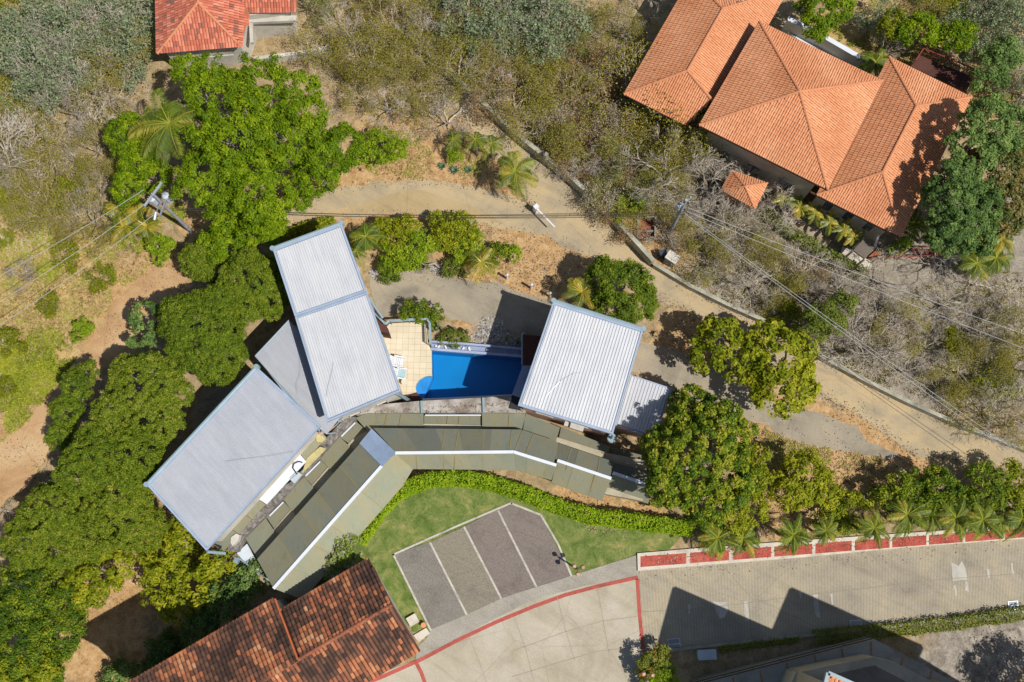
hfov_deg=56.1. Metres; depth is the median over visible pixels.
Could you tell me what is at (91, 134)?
thorn tree
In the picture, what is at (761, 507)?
shrub tree
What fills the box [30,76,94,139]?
bare tree
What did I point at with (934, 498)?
shrub tree
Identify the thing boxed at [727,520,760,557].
palm tree
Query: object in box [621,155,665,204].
dry bush
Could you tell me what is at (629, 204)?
bush
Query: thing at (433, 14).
thorn tree
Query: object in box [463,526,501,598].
bay line marking
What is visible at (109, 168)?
thorn tree
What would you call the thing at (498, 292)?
loose stones
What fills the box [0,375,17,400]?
thorn bush
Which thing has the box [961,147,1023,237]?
mango tree
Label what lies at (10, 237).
thorn bush
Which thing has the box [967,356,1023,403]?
thorn bush
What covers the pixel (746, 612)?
worn line marking
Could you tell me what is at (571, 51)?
thorn bush
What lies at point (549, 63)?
thorn tree
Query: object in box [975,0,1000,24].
bare tree
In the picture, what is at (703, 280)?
thorn tree
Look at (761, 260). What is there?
thorn tree
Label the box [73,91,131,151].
bare tree
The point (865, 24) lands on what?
silver leaf tree
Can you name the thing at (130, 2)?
silver leaf tree
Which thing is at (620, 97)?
dry bush
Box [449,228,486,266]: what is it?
bush
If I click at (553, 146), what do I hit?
thorn tree
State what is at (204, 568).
citrus tree
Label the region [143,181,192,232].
utility pole
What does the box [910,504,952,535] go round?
palm tree
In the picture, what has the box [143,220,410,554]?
modern house
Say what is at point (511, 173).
palm tree
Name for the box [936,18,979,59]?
mango tree
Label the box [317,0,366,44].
bare tree
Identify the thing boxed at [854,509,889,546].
palm tree
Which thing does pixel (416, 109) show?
thorn tree
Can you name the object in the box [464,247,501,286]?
palm tree
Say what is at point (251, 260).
laurel tree
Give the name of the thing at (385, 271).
bush
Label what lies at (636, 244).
boundary wall
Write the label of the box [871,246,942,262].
garden wall
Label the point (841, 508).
shrub tree
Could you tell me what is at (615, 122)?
dry bush
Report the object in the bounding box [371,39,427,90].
thorn tree
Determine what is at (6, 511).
dry bush
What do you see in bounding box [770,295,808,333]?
thorn bush
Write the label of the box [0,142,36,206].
thorn tree
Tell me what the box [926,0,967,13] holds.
thorn bush
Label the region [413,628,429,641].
entry slab
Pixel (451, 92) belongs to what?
thorn tree
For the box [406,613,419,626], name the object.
manhole slab
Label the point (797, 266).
bare tree
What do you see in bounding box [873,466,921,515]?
shrub tree
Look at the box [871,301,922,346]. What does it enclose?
dry bush
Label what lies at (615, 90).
thorn bush
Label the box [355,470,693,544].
garden hedge
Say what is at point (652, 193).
dry bush
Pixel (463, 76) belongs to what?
thorn tree
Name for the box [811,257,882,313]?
dry bush
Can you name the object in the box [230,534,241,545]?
white rock
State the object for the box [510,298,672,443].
pool pavilion
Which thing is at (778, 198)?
banana plant
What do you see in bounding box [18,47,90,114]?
bare tree
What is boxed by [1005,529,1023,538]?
red paving
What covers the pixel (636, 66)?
thorn tree
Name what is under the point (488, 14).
thorn bush
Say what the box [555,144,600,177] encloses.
bare tree
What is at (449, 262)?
bush
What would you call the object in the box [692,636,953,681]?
tower house
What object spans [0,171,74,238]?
thorn tree
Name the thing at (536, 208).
barrier arm
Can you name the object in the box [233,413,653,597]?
long shed
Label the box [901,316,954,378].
dry bush
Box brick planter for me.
[636,215,656,240]
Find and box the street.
[637,539,1023,651]
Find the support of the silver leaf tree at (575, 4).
on the ground at (408, 522)
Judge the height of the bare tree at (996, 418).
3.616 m
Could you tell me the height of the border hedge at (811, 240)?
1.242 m
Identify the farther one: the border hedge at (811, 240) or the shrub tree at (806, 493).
the border hedge at (811, 240)
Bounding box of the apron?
[416,556,637,658]
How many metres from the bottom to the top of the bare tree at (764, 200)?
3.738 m
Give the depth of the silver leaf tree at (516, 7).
69.49 m
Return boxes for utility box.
[663,250,680,267]
[696,649,716,659]
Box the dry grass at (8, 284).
[0,0,1020,498]
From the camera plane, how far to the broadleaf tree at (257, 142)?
61.46 m
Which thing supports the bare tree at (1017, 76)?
on the ground at (408, 522)
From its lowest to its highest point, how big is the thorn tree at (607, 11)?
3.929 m
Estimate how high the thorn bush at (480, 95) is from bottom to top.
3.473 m
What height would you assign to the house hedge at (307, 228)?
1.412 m
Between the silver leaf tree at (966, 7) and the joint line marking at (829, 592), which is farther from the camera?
the silver leaf tree at (966, 7)
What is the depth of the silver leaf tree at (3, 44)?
67.99 m
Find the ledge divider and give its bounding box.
[482,398,484,412]
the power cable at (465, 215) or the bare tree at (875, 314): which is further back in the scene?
the bare tree at (875, 314)
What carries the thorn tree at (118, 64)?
on the ground at (408, 522)
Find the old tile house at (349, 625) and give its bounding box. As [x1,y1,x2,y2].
[128,558,419,681]
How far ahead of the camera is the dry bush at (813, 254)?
67.10 m
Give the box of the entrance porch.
[840,234,881,268]
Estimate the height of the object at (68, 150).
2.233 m
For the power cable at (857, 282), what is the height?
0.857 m
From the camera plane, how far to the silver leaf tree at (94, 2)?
68.74 m
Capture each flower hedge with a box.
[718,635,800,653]
[812,605,1023,645]
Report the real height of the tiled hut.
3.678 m
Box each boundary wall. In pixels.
[253,34,399,62]
[391,23,654,265]
[652,262,1023,452]
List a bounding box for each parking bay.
[395,543,464,628]
[431,527,499,613]
[465,510,534,597]
[498,504,569,585]
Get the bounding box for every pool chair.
[390,355,404,367]
[393,367,407,379]
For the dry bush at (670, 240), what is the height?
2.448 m
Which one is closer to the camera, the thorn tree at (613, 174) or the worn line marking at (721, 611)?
the worn line marking at (721, 611)
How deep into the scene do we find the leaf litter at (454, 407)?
63.74 m
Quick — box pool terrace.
[383,318,432,400]
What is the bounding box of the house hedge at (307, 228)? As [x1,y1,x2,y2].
[279,215,335,242]
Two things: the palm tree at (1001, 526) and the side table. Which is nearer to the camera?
the palm tree at (1001, 526)
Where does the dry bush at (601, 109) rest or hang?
on the ground at (408, 522)
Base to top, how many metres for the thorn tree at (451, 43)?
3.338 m
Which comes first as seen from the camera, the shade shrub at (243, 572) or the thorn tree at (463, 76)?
the shade shrub at (243, 572)
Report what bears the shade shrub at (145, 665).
on the ground at (408, 522)
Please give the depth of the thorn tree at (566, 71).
67.91 m
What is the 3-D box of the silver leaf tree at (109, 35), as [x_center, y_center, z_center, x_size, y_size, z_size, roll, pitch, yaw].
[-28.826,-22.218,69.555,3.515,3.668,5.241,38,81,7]
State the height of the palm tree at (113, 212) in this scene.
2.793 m
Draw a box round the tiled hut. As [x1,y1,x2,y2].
[718,169,767,215]
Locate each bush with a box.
[0,0,16,10]
[0,47,27,81]
[0,76,22,109]
[0,175,15,204]
[0,194,35,224]
[0,229,15,248]
[0,326,28,359]
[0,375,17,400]
[0,495,20,533]
[3,255,38,295]
[33,289,59,319]
[45,173,90,214]
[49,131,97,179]
[49,236,80,275]
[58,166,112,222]
[69,316,95,344]
[81,261,117,293]
[124,299,159,348]
[144,231,176,267]
[322,533,362,579]
[358,0,395,23]
[358,125,408,170]
[369,213,423,255]
[375,252,415,285]
[380,227,441,274]
[398,297,445,327]
[413,255,466,279]
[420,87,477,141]
[426,209,481,254]
[436,327,470,348]
[446,144,463,163]
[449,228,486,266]
[458,52,496,93]
[462,59,519,127]
[464,27,517,85]
[469,1,511,46]
[489,241,508,266]
[496,49,535,89]
[503,243,522,263]
[531,88,593,160]
[548,140,591,181]
[550,67,619,145]
[557,107,616,151]
[559,42,621,97]
[563,158,638,214]
[573,89,624,128]
[581,35,646,102]
[583,95,641,160]
[584,96,645,144]
[585,122,644,186]
[594,68,640,137]
[595,188,648,246]
[603,186,647,223]
[615,129,665,178]
[620,131,666,185]
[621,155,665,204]
[627,166,677,222]
[634,642,671,681]
[638,660,679,681]
[640,216,691,267]
[641,114,697,152]
[653,180,707,225]
[708,233,771,296]
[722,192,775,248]
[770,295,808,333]
[779,255,830,302]
[783,234,819,269]
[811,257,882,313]
[845,325,910,375]
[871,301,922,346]
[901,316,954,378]
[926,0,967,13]
[939,324,971,357]
[951,304,1020,364]
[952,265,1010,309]
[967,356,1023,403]
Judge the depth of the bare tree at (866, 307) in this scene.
65.18 m
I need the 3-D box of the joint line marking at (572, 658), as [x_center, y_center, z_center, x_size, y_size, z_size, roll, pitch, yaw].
[3.958,20.684,62.300,8.196,0.001,0.326,-13,78,-3]
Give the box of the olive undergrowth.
[0,0,1023,430]
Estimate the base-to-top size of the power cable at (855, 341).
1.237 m
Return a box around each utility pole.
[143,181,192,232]
[668,197,691,234]
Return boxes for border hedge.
[758,206,867,280]
[884,236,912,258]
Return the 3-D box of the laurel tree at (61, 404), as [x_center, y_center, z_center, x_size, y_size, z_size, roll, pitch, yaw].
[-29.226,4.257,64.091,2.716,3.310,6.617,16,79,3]
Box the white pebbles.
[369,258,520,346]
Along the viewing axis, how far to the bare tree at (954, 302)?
66.12 m
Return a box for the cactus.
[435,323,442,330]
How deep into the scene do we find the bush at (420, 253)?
66.28 m
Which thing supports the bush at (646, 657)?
on the ground at (408, 522)
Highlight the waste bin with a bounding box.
[657,249,666,258]
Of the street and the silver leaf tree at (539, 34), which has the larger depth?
the silver leaf tree at (539, 34)
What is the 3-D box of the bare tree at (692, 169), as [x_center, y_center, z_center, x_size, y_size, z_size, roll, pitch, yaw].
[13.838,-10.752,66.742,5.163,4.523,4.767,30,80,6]
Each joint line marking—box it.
[512,616,637,651]
[513,647,633,676]
[514,618,533,680]
[557,597,574,659]
[597,587,608,650]
[646,573,1023,611]
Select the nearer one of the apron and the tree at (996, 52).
the apron
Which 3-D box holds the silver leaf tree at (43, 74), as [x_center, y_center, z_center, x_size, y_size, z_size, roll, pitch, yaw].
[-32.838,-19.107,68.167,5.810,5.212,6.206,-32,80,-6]
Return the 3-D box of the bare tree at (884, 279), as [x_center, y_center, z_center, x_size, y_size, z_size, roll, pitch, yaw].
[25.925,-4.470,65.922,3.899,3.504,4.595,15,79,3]
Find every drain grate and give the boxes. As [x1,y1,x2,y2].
[667,638,680,647]
[849,619,861,628]
[1007,600,1018,610]
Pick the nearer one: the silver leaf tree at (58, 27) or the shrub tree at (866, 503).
the shrub tree at (866, 503)
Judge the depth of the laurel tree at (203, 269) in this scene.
64.38 m
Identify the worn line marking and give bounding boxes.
[713,601,726,617]
[744,601,748,621]
[813,594,819,617]
[951,561,966,580]
[965,581,968,591]
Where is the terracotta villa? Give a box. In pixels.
[623,0,971,241]
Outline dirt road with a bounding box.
[284,47,1023,472]
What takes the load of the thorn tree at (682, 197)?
on the ground at (408, 522)
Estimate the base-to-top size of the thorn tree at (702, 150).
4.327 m
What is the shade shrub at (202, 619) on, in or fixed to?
on the ground at (408, 522)
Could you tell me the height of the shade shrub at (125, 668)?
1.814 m
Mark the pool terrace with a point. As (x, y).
(409, 340)
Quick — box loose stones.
[0,146,1021,669]
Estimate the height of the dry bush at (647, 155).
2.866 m
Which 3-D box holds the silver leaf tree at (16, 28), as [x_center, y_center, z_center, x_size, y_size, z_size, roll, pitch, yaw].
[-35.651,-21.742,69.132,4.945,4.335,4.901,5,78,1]
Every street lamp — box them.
[572,564,584,575]
[641,671,654,681]
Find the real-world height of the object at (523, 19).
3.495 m
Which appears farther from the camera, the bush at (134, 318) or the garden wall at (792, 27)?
the garden wall at (792, 27)
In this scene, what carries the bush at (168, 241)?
on the ground at (408, 522)
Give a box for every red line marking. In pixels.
[370,576,637,681]
[415,663,425,681]
[636,579,644,651]
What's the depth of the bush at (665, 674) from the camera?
60.62 m
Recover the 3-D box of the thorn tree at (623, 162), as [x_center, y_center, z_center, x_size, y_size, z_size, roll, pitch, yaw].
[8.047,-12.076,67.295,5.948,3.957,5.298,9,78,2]
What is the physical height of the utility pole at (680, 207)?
7.000 m
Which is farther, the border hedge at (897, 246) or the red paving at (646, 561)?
the border hedge at (897, 246)
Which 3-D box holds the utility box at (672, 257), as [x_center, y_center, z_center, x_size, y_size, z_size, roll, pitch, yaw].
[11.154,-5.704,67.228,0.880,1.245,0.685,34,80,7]
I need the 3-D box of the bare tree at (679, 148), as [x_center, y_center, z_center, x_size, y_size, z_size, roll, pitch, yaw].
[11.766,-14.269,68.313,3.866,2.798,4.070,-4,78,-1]
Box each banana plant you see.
[771,191,798,208]
[789,195,812,218]
[806,201,824,226]
[818,209,839,235]
[831,217,853,241]
[842,228,865,246]
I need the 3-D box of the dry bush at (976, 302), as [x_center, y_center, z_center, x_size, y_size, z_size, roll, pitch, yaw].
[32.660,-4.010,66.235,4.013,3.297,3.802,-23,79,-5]
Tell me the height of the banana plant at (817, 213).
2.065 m
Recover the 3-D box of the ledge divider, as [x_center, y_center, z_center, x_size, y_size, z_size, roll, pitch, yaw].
[-1.893,4.257,63.739,0.140,0.120,0.999,-2,78,0]
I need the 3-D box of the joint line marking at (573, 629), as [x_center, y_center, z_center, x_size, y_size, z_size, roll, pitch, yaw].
[4.099,18.951,62.664,8.569,0.001,0.346,-15,79,-3]
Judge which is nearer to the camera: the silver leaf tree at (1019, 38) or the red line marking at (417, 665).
the red line marking at (417, 665)
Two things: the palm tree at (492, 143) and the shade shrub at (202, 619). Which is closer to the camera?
the shade shrub at (202, 619)
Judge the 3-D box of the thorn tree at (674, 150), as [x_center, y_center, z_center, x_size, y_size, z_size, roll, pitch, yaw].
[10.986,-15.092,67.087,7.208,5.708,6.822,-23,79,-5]
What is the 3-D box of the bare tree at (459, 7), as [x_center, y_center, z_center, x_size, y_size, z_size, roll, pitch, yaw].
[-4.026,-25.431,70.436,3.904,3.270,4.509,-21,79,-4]
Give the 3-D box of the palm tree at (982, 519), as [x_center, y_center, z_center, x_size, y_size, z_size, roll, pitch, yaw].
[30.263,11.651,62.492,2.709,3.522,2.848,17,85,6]
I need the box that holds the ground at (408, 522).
[0,0,1023,681]
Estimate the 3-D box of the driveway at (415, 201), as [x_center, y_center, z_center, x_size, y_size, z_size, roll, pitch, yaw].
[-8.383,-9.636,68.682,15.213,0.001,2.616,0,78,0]
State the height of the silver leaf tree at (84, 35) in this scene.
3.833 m
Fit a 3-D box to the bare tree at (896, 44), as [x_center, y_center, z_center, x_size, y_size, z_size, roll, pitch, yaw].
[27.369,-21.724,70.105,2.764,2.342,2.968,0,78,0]
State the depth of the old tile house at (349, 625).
58.33 m
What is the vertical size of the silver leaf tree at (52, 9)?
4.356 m
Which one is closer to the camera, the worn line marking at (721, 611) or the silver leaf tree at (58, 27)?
the worn line marking at (721, 611)
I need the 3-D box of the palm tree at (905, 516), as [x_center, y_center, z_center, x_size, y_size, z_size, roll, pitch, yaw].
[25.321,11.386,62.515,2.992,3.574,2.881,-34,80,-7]
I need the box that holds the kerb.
[647,610,1023,653]
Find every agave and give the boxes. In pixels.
[438,162,445,169]
[449,166,458,174]
[464,166,472,173]
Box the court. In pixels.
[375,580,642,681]
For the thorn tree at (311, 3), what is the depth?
69.76 m
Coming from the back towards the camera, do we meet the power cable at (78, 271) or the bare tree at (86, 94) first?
the bare tree at (86, 94)
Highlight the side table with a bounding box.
[401,379,407,384]
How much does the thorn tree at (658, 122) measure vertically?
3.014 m
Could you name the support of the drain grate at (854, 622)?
on the street
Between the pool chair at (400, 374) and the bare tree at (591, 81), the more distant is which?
the bare tree at (591, 81)
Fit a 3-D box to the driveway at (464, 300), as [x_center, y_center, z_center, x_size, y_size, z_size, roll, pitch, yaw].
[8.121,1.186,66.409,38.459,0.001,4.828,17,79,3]
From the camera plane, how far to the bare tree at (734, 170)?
67.82 m
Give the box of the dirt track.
[0,267,182,502]
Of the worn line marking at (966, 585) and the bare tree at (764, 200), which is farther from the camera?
the bare tree at (764, 200)
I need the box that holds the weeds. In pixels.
[0,26,877,536]
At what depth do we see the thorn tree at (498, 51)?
68.71 m
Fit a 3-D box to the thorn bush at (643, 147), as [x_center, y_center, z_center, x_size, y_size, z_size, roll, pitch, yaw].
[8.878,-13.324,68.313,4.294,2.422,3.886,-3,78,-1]
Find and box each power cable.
[0,190,142,275]
[0,199,151,301]
[0,211,157,324]
[176,207,678,215]
[176,209,684,217]
[684,215,1023,461]
[687,211,1022,347]
[687,215,1022,455]
[689,208,1022,333]
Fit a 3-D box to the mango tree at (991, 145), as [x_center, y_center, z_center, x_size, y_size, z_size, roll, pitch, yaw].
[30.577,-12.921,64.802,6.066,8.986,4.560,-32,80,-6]
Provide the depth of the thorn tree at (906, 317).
65.17 m
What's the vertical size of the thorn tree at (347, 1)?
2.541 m
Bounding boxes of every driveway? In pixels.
[292,189,499,222]
[368,272,898,459]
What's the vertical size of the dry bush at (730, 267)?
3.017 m
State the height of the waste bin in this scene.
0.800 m
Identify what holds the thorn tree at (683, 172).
on the ground at (408, 522)
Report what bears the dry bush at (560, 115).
on the ground at (408, 522)
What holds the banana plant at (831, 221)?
on the ground at (408, 522)
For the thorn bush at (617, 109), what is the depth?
68.37 m
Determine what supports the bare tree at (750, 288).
on the ground at (408, 522)
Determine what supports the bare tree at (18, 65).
on the ground at (408, 522)
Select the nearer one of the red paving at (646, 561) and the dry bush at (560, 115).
the red paving at (646, 561)
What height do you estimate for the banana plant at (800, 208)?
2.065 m
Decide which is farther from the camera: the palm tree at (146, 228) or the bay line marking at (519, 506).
the palm tree at (146, 228)
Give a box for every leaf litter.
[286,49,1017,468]
[365,402,522,413]
[639,541,1018,578]
[646,529,988,564]
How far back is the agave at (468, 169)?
69.10 m
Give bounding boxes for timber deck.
[910,48,975,91]
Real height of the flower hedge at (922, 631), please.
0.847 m
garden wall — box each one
[781,16,867,68]
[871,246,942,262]
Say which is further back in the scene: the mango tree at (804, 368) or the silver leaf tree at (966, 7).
the silver leaf tree at (966, 7)
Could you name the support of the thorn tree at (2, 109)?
on the ground at (408, 522)
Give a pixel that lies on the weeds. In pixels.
(54, 370)
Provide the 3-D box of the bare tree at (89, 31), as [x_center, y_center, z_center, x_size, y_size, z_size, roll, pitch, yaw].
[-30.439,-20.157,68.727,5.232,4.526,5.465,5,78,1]
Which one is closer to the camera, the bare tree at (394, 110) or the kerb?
the kerb
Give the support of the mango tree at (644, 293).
on the ground at (408, 522)
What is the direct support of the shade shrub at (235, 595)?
on the ground at (408, 522)
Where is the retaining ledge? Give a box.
[357,395,525,416]
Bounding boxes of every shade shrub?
[97,653,138,681]
[132,650,170,678]
[143,625,187,663]
[177,599,219,647]
[207,570,252,623]
[229,555,269,601]
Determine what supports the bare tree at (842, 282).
on the ground at (408, 522)
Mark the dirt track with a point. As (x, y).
(14, 476)
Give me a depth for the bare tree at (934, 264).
66.38 m
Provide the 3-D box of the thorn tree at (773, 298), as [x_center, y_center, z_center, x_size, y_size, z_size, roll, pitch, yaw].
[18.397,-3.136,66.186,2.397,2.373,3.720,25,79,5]
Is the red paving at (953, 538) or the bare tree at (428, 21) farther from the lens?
the bare tree at (428, 21)
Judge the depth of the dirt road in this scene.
68.22 m
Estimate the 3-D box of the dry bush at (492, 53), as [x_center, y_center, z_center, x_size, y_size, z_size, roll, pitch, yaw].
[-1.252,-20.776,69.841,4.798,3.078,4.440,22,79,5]
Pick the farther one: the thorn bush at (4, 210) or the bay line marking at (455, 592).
the thorn bush at (4, 210)
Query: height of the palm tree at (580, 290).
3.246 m
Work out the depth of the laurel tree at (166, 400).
60.86 m
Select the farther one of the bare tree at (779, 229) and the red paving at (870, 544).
the bare tree at (779, 229)
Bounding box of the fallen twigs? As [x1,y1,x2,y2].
[0,0,1023,433]
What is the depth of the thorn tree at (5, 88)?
68.08 m
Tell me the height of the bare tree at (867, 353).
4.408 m
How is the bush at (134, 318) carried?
on the ground at (408, 522)
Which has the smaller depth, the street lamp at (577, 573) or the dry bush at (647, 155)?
the street lamp at (577, 573)
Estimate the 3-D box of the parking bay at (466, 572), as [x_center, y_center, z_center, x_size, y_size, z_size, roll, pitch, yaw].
[-3.082,15.151,63.469,2.478,0.001,5.454,-28,80,-6]
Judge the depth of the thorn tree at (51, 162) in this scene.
67.15 m
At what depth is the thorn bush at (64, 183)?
67.58 m
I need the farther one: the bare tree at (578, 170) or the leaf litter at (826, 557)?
the bare tree at (578, 170)
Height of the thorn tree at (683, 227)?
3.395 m
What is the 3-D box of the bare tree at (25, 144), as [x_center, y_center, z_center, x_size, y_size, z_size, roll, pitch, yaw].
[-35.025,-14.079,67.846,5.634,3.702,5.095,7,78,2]
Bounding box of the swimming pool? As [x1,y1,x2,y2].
[416,340,520,400]
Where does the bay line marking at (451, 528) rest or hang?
on the parking bay at (430, 585)
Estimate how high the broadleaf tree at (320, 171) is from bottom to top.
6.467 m
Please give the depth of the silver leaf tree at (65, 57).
67.93 m
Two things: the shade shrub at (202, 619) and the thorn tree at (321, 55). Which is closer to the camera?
the shade shrub at (202, 619)
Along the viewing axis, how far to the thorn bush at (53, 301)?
66.19 m
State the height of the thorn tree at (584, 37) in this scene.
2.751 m
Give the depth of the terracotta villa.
64.64 m
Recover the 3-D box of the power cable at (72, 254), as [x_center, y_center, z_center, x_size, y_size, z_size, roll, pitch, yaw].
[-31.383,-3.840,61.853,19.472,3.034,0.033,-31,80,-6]
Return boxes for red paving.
[641,553,685,566]
[690,550,728,562]
[733,547,770,559]
[774,544,811,556]
[815,541,851,553]
[855,538,889,549]
[892,535,925,547]
[929,533,962,544]
[965,531,999,541]
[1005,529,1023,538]
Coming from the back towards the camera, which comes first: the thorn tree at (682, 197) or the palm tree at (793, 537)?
the thorn tree at (682, 197)
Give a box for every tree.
[0,0,61,46]
[0,9,50,66]
[0,29,81,116]
[0,31,69,118]
[0,73,24,112]
[0,92,55,159]
[0,105,34,189]
[0,107,79,164]
[0,108,56,175]
[0,113,55,177]
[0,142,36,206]
[0,158,58,224]
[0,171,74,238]
[0,480,84,572]
[0,563,89,681]
[0,650,62,681]
[9,29,73,99]
[13,143,73,205]
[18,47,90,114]
[20,0,97,47]
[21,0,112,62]
[24,25,74,77]
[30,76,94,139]
[32,24,106,98]
[36,190,95,247]
[42,358,100,453]
[43,178,125,262]
[46,8,109,63]
[46,21,121,96]
[49,420,167,497]
[54,471,170,565]
[57,48,141,132]
[58,546,135,611]
[62,67,130,119]
[63,0,134,37]
[64,115,111,176]
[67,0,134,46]
[67,150,117,189]
[70,17,155,87]
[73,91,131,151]
[85,10,145,58]
[89,350,194,448]
[92,0,156,56]
[95,19,159,93]
[98,0,155,40]
[101,110,175,210]
[103,194,135,223]
[105,211,137,241]
[123,198,154,225]
[127,88,212,166]
[129,208,166,245]
[134,516,236,626]
[156,284,249,386]
[157,51,329,239]
[177,237,226,283]
[196,216,289,265]
[215,245,289,326]
[281,17,356,71]
[282,121,367,212]
[292,0,335,32]
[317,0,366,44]
[319,0,370,17]
[322,34,366,83]
[328,18,410,86]
[332,22,384,87]
[338,68,383,115]
[342,0,389,43]
[349,223,386,252]
[350,241,373,267]
[356,0,427,67]
[365,79,408,127]
[366,24,405,74]
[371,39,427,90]
[385,76,436,126]
[390,13,441,52]
[396,0,448,38]
[400,30,455,85]
[404,56,462,118]
[405,0,459,49]
[415,30,504,98]
[417,26,467,80]
[422,0,491,61]
[428,0,483,20]
[431,0,502,48]
[435,0,479,14]
[443,130,465,151]
[447,10,520,59]
[457,0,512,22]
[460,37,518,105]
[463,0,529,44]
[463,131,488,155]
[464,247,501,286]
[475,11,533,75]
[477,135,505,159]
[479,67,558,134]
[485,2,540,62]
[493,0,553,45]
[495,150,538,201]
[500,52,556,121]
[502,4,581,65]
[505,90,566,162]
[506,0,544,25]
[520,0,598,62]
[520,56,600,113]
[525,43,563,90]
[526,0,585,27]
[540,115,626,166]
[541,16,591,75]
[541,118,587,171]
[553,98,597,148]
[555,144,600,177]
[559,66,596,117]
[561,277,597,308]
[566,5,621,48]
[571,31,671,148]
[576,166,637,218]
[581,127,626,184]
[582,135,660,201]
[582,254,660,323]
[588,0,648,51]
[589,181,662,232]
[616,19,655,62]
[617,124,726,217]
[618,0,675,28]
[618,69,712,169]
[620,101,670,140]
[624,158,698,222]
[635,136,695,197]
[638,383,761,530]
[647,129,699,195]
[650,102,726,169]
[655,124,704,165]
[663,211,726,258]
[672,159,751,225]
[677,137,724,180]
[677,234,733,288]
[683,130,746,181]
[684,182,747,239]
[687,314,767,386]
[693,109,739,164]
[693,524,740,561]
[694,197,756,257]
[699,207,778,269]
[700,164,773,229]
[718,158,760,179]
[720,442,774,537]
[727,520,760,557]
[729,266,782,314]
[739,317,821,419]
[741,233,787,274]
[748,200,798,245]
[752,175,796,225]
[758,270,796,317]
[759,240,816,296]
[767,446,844,513]
[769,513,811,555]
[782,245,832,296]
[792,0,856,44]
[793,316,842,354]
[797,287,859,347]
[799,273,858,326]
[805,515,840,546]
[809,487,858,539]
[813,254,868,293]
[818,309,913,374]
[835,299,872,349]
[850,0,913,43]
[851,487,877,510]
[853,6,885,36]
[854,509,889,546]
[857,48,887,76]
[859,285,911,337]
[863,242,916,306]
[867,292,934,367]
[870,33,903,58]
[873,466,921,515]
[877,7,911,45]
[879,499,931,540]
[885,352,928,386]
[895,10,941,53]
[898,209,927,248]
[904,0,953,31]
[908,243,966,292]
[909,464,969,517]
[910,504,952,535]
[916,364,960,409]
[918,154,1003,258]
[923,289,972,328]
[935,2,982,67]
[935,496,980,540]
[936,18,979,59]
[938,91,1023,176]
[939,332,985,405]
[940,378,1001,435]
[947,0,987,23]
[947,250,992,281]
[949,305,1005,356]
[958,337,1018,384]
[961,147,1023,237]
[962,459,1015,512]
[964,498,1004,540]
[966,34,1023,94]
[966,232,1003,267]
[967,0,1023,42]
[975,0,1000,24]
[975,380,1023,455]
[976,31,1023,80]
[979,21,1023,62]
[980,245,1014,275]
[981,0,1023,45]
[983,290,1023,327]
[984,300,1023,361]
[985,507,1016,540]
[987,345,1023,383]
[990,65,1023,90]
[990,70,1023,106]
[993,224,1014,254]
[997,391,1023,457]
[1000,457,1023,511]
[1002,499,1023,541]
[1005,372,1023,417]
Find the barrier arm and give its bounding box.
[533,203,554,226]
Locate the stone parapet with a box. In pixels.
[227,417,358,551]
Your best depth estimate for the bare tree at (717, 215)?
66.85 m
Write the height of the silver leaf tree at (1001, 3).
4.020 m
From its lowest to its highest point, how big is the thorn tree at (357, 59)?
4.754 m
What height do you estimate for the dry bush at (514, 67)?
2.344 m
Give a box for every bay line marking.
[392,554,431,630]
[393,502,511,554]
[429,542,466,614]
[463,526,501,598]
[497,510,536,586]
[512,503,540,514]
[540,514,572,575]
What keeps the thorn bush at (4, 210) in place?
on the ground at (408, 522)
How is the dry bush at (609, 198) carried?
on the ground at (408, 522)
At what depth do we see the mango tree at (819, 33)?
67.28 m
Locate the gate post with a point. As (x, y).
(545, 154)
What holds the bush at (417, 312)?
on the ground at (408, 522)
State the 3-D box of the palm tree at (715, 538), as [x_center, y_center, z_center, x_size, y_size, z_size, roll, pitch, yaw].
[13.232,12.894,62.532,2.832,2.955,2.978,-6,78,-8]
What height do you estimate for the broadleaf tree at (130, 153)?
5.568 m
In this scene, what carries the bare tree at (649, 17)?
on the ground at (408, 522)
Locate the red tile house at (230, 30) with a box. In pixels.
[155,0,297,68]
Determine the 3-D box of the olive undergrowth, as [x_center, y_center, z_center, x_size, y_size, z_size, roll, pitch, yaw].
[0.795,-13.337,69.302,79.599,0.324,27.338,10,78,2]
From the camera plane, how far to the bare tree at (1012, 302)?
66.08 m
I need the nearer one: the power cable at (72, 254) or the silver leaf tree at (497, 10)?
the power cable at (72, 254)
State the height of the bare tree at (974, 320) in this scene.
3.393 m
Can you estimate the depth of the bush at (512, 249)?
66.72 m
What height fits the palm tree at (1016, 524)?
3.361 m
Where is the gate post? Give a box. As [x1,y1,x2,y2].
[542,152,548,164]
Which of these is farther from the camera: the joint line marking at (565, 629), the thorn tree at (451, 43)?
the thorn tree at (451, 43)
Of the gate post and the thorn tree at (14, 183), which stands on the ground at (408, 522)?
the thorn tree at (14, 183)
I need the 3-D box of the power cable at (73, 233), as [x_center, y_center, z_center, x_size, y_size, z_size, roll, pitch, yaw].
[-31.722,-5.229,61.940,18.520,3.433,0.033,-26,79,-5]
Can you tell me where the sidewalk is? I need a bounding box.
[637,527,1023,570]
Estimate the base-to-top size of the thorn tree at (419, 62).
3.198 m
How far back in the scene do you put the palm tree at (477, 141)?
66.98 m

